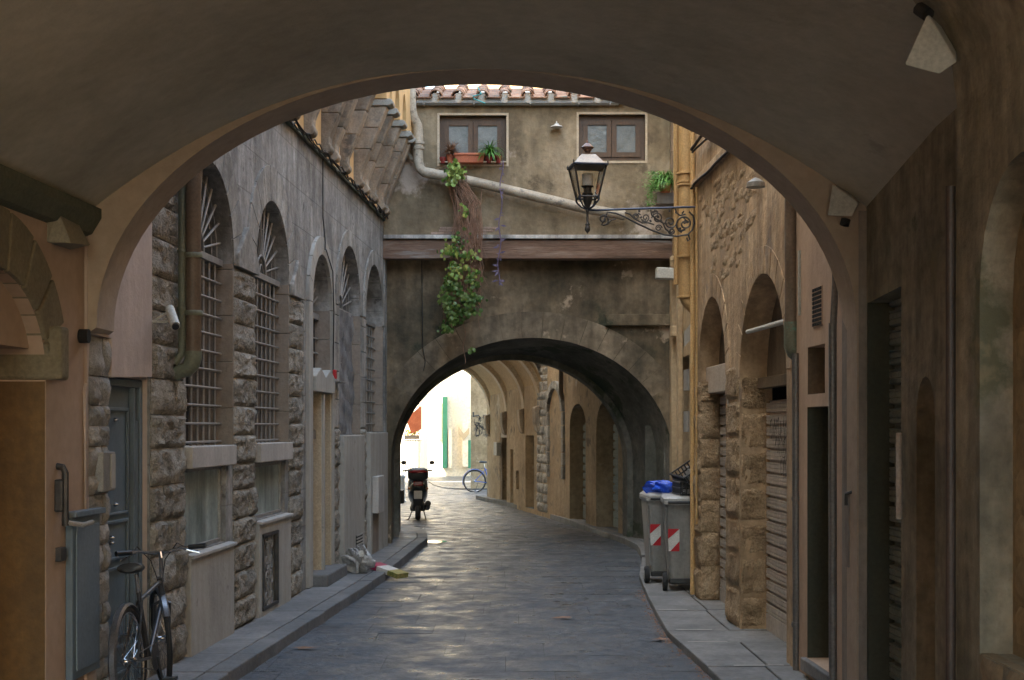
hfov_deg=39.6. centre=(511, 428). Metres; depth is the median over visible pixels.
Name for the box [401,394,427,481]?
rust house
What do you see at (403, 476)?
white bollard
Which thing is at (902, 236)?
dim passage wall
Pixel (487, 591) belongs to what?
road
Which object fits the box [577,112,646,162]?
window
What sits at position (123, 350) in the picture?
plaster house
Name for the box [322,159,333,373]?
loose wire
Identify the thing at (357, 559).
rubbish bag
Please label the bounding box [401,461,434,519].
scooter
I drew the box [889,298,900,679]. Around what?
roller shutter
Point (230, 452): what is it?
stone palace
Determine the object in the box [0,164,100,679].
passage side wall
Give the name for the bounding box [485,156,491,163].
flower pot
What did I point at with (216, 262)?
window
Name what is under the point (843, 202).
box lamp
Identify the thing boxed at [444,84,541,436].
jettied storey
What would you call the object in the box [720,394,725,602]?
roller shutter
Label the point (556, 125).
enamel wall lamp
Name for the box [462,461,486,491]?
bicycle
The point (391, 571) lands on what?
printed carton
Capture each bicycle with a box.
[108,543,205,679]
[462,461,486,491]
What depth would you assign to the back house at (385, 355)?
22.49 m
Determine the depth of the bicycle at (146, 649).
9.58 m
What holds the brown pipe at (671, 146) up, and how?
attached to the ochre house at (679, 395)
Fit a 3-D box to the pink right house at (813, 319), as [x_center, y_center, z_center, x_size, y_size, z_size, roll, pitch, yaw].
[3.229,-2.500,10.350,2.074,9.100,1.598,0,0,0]
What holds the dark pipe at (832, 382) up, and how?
attached to the pink right house at (813, 319)
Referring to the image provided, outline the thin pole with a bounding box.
[419,403,419,466]
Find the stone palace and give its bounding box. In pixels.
[147,89,415,677]
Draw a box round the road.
[239,476,712,679]
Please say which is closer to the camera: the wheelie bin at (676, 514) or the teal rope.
the wheelie bin at (676, 514)
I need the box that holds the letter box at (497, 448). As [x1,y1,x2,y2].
[494,442,500,455]
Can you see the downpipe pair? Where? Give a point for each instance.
(189, 310)
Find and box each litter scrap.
[293,646,314,648]
[552,616,570,617]
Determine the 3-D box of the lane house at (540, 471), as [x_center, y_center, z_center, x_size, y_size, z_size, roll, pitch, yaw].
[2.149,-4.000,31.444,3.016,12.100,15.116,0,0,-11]
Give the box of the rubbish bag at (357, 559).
[341,544,375,572]
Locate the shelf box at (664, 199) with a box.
[655,192,673,206]
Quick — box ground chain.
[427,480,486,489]
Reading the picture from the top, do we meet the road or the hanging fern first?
the hanging fern
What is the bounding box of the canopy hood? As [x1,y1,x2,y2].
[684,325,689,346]
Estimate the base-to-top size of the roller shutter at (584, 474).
1.919 m
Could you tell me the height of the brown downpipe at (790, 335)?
7.930 m
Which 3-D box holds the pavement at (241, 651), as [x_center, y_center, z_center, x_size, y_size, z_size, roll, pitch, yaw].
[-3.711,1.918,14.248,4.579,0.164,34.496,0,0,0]
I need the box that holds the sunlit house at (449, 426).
[428,370,470,475]
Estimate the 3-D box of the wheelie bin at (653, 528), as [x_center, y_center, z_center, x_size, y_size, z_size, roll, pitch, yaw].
[1.901,1.330,17.537,0.608,1.100,0.726,0,0,-2]
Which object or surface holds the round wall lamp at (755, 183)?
attached to the stone arcade
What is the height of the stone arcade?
9.100 m
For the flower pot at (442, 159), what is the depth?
22.29 m
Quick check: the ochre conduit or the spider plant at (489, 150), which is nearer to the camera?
the ochre conduit
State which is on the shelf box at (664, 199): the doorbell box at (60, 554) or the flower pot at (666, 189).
the flower pot at (666, 189)
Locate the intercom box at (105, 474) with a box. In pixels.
[95,452,115,491]
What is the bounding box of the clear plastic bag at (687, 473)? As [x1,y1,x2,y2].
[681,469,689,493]
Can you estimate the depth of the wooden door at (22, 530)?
8.48 m
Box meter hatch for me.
[66,507,105,679]
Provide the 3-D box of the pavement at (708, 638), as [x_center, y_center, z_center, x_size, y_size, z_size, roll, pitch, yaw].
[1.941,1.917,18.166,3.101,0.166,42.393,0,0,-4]
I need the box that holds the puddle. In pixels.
[427,540,445,542]
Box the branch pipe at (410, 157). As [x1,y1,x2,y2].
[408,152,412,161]
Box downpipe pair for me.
[174,172,202,380]
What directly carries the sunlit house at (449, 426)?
on the ground
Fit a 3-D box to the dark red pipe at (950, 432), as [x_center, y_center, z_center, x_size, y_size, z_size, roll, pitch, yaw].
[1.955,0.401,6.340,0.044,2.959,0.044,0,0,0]
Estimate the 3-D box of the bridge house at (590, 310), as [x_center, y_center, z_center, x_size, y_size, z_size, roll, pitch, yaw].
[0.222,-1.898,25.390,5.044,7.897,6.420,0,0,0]
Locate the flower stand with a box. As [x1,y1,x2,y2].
[402,429,420,483]
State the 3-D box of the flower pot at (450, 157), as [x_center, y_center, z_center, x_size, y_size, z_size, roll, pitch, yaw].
[-0.970,-4.229,22.330,0.122,0.136,0.122,0,0,0]
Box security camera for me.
[152,305,179,329]
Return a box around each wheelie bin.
[639,491,683,582]
[660,494,689,590]
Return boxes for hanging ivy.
[437,158,487,363]
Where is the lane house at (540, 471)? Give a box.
[487,88,622,533]
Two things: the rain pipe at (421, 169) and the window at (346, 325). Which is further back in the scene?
the rain pipe at (421, 169)
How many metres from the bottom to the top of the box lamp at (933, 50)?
0.316 m
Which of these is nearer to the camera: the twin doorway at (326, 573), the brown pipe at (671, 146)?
the twin doorway at (326, 573)
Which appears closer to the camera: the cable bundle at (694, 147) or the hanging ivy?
the cable bundle at (694, 147)
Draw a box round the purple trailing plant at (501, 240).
[480,160,505,285]
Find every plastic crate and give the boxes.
[669,460,689,488]
[672,480,689,495]
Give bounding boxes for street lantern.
[567,140,695,241]
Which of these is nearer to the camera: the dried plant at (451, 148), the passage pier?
the passage pier
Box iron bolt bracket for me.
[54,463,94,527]
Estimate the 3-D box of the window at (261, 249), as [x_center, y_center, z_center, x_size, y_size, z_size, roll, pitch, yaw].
[-2.570,-1.024,14.570,0.060,2.525,1.532,0,0,3]
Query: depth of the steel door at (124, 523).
10.22 m
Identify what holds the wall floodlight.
attached to the ochre house at (679, 395)
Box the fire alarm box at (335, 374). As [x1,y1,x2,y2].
[333,370,345,382]
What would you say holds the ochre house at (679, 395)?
on the pavement at (708, 638)
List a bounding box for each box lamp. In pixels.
[47,216,89,249]
[828,185,857,226]
[906,2,956,72]
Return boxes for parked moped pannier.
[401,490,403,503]
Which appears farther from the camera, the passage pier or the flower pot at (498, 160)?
the flower pot at (498, 160)
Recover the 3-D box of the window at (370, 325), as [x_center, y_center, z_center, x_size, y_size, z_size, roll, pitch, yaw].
[-2.213,-0.790,21.435,0.060,1.680,1.724,0,0,3]
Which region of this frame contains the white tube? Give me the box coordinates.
[896,433,901,518]
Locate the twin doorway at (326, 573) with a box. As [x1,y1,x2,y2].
[312,368,346,586]
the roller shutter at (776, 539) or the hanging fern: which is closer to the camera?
the roller shutter at (776, 539)
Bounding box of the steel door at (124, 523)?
[106,377,141,679]
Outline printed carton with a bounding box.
[370,560,408,578]
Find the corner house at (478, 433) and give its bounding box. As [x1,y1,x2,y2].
[471,376,486,488]
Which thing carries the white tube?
attached to the dim passage wall at (902, 236)
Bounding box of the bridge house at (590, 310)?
[383,85,672,542]
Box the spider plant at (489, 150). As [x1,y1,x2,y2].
[477,139,506,161]
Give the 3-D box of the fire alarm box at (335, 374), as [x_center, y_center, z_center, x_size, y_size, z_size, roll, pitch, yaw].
[-2.202,-0.656,17.991,0.120,0.156,0.521,0,0,3]
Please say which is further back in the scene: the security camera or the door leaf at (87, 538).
the security camera
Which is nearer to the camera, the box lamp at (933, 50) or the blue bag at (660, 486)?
the box lamp at (933, 50)
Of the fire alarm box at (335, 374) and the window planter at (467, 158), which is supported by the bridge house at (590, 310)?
the window planter at (467, 158)
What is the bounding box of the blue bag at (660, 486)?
[642,480,671,492]
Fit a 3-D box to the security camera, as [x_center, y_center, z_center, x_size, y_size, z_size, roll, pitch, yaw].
[-2.527,-0.813,10.451,0.316,0.195,0.141,0,0,39]
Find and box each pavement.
[137,524,426,679]
[476,495,810,679]
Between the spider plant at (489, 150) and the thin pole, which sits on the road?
the thin pole
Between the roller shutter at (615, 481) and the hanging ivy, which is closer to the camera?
the hanging ivy
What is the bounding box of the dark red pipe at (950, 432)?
[946,186,955,679]
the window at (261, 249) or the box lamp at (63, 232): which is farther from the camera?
the window at (261, 249)
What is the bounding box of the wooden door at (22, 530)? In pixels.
[0,282,44,679]
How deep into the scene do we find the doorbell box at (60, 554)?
8.64 m
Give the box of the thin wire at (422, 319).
[421,260,425,370]
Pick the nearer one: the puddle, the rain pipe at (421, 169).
the rain pipe at (421, 169)
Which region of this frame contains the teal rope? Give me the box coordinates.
[473,86,484,103]
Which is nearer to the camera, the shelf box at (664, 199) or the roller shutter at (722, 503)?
the roller shutter at (722, 503)
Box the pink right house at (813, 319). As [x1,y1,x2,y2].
[796,212,841,679]
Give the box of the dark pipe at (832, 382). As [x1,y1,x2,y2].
[828,274,837,679]
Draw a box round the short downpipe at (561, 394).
[559,370,563,399]
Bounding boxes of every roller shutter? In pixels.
[583,423,585,518]
[613,424,617,526]
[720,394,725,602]
[766,399,786,641]
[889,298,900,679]
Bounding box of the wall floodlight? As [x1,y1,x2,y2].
[655,267,673,279]
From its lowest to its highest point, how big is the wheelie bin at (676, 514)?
1.100 m
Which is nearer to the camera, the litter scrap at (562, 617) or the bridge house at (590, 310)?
the litter scrap at (562, 617)
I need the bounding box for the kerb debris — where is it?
[636,590,709,679]
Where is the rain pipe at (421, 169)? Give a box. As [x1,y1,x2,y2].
[410,88,625,219]
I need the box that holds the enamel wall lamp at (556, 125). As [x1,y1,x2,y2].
[550,121,562,128]
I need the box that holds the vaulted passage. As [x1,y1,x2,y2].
[0,0,956,679]
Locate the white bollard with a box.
[401,474,405,501]
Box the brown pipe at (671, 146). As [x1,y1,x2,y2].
[670,122,672,191]
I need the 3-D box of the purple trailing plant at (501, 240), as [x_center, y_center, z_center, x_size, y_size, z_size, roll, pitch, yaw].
[-0.287,-3.194,22.148,0.421,1.962,0.063,0,0,8]
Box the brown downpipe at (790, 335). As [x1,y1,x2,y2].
[784,199,800,670]
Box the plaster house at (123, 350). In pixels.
[77,222,151,679]
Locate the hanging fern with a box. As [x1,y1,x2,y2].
[641,170,673,205]
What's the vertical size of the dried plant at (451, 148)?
0.242 m
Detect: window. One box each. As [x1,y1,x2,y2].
[185,170,222,445]
[254,207,279,442]
[338,255,354,433]
[366,320,375,431]
[437,113,508,165]
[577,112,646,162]
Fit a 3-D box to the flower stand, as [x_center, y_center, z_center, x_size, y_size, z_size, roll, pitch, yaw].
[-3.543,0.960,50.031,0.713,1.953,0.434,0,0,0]
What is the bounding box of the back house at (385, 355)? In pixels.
[383,221,400,531]
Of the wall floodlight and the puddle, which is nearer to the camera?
the wall floodlight
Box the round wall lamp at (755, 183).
[746,178,764,188]
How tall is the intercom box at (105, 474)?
0.259 m
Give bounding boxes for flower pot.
[439,157,445,163]
[446,154,453,163]
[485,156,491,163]
[495,155,501,163]
[659,183,670,192]
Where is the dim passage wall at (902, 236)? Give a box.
[842,108,956,679]
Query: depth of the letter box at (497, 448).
36.51 m
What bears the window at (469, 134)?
attached to the bridge house at (590, 310)
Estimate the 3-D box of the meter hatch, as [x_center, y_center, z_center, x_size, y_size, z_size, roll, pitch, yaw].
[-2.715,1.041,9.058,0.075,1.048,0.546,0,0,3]
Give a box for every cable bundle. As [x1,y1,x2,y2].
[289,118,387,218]
[690,136,728,188]
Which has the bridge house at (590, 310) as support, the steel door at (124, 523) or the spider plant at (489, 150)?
the spider plant at (489, 150)
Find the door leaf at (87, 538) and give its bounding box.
[76,523,98,671]
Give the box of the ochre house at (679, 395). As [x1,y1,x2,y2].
[670,123,689,481]
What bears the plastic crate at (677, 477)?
on the plastic crate at (677, 488)
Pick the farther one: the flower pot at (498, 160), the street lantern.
the flower pot at (498, 160)
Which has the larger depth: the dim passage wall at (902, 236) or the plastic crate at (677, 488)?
the plastic crate at (677, 488)
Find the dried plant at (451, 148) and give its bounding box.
[442,140,461,154]
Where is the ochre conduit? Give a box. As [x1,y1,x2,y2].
[690,131,697,594]
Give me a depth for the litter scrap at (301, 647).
12.51 m
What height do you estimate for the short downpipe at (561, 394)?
2.506 m
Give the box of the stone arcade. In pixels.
[691,133,792,666]
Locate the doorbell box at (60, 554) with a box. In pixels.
[55,547,65,561]
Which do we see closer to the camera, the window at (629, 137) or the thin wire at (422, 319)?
the window at (629, 137)
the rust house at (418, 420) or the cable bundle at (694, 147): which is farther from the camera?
the rust house at (418, 420)
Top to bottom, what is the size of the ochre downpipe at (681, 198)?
4.828 m
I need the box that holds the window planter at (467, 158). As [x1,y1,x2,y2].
[454,153,484,163]
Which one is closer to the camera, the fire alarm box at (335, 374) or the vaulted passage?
the vaulted passage
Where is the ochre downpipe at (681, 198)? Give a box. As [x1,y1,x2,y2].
[674,124,689,312]
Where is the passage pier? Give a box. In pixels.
[913,0,1023,679]

